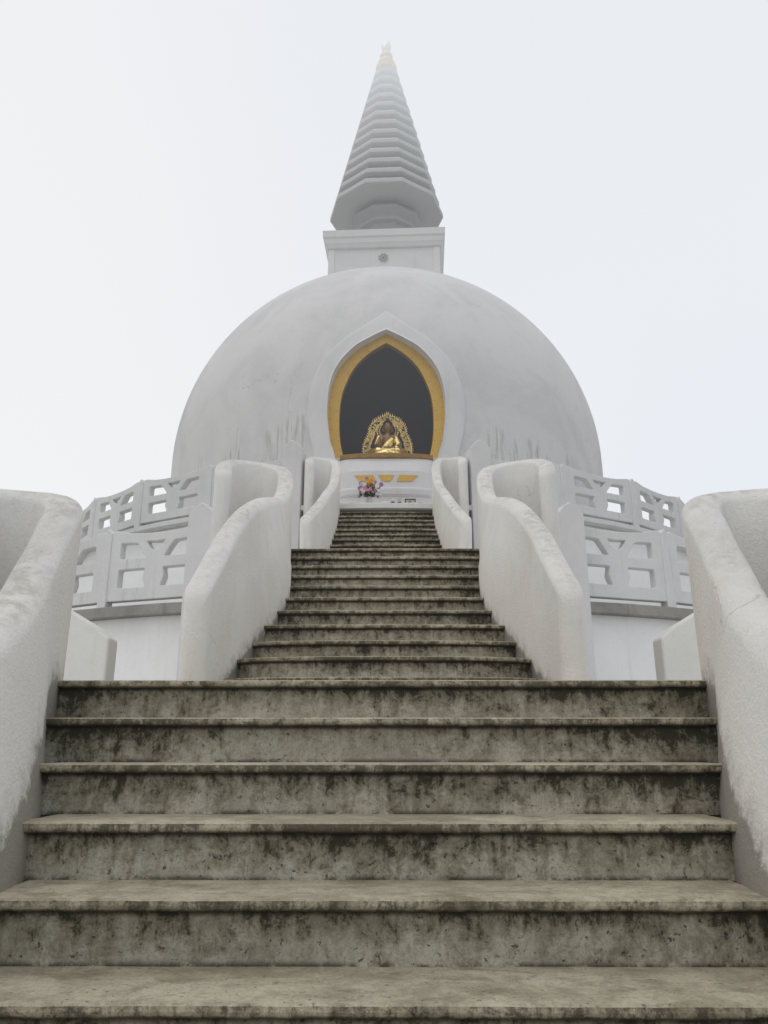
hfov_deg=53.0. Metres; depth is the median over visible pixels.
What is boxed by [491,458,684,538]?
balustrade
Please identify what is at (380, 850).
stair flight
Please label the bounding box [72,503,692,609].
terrace
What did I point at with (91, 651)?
wall
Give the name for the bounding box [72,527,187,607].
balustrade
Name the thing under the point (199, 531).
pier
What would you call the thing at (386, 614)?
stair flight
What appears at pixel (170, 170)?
sky
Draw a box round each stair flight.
[0,680,767,1023]
[227,548,542,679]
[330,512,441,548]
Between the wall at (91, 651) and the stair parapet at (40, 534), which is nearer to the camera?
the stair parapet at (40, 534)
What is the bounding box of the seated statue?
[362,411,413,452]
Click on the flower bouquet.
(369, 493)
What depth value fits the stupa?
20.43 m
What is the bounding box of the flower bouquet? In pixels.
[357,477,382,502]
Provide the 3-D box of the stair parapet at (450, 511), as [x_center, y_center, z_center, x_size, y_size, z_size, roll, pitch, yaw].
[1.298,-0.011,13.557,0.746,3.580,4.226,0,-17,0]
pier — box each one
[176,503,212,679]
[281,440,306,548]
[465,440,490,548]
[558,502,596,679]
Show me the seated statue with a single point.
(384, 442)
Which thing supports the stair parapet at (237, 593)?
on the terrace
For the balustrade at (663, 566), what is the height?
1.381 m
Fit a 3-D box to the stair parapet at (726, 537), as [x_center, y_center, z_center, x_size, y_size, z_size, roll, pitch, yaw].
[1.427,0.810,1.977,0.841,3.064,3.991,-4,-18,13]
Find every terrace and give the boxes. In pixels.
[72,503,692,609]
[73,601,693,679]
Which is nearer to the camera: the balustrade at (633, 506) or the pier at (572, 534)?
the pier at (572, 534)
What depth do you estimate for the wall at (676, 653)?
6.93 m
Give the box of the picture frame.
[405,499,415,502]
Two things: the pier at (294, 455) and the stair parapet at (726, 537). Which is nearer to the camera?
the stair parapet at (726, 537)
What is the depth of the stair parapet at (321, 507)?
13.68 m
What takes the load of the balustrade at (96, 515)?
on the terrace at (638, 578)
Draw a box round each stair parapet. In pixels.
[0,489,82,891]
[178,460,293,679]
[299,457,340,548]
[431,456,471,547]
[477,459,588,679]
[682,488,767,897]
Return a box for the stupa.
[171,41,602,507]
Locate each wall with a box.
[63,610,116,679]
[653,613,701,679]
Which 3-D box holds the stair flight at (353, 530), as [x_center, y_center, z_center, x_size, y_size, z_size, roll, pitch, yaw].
[0.039,0.799,14.089,1.960,2.460,5.800,0,-17,0]
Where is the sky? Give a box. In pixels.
[0,0,767,527]
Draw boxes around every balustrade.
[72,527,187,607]
[80,459,281,541]
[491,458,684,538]
[584,526,692,607]
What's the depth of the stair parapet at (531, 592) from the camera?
6.41 m

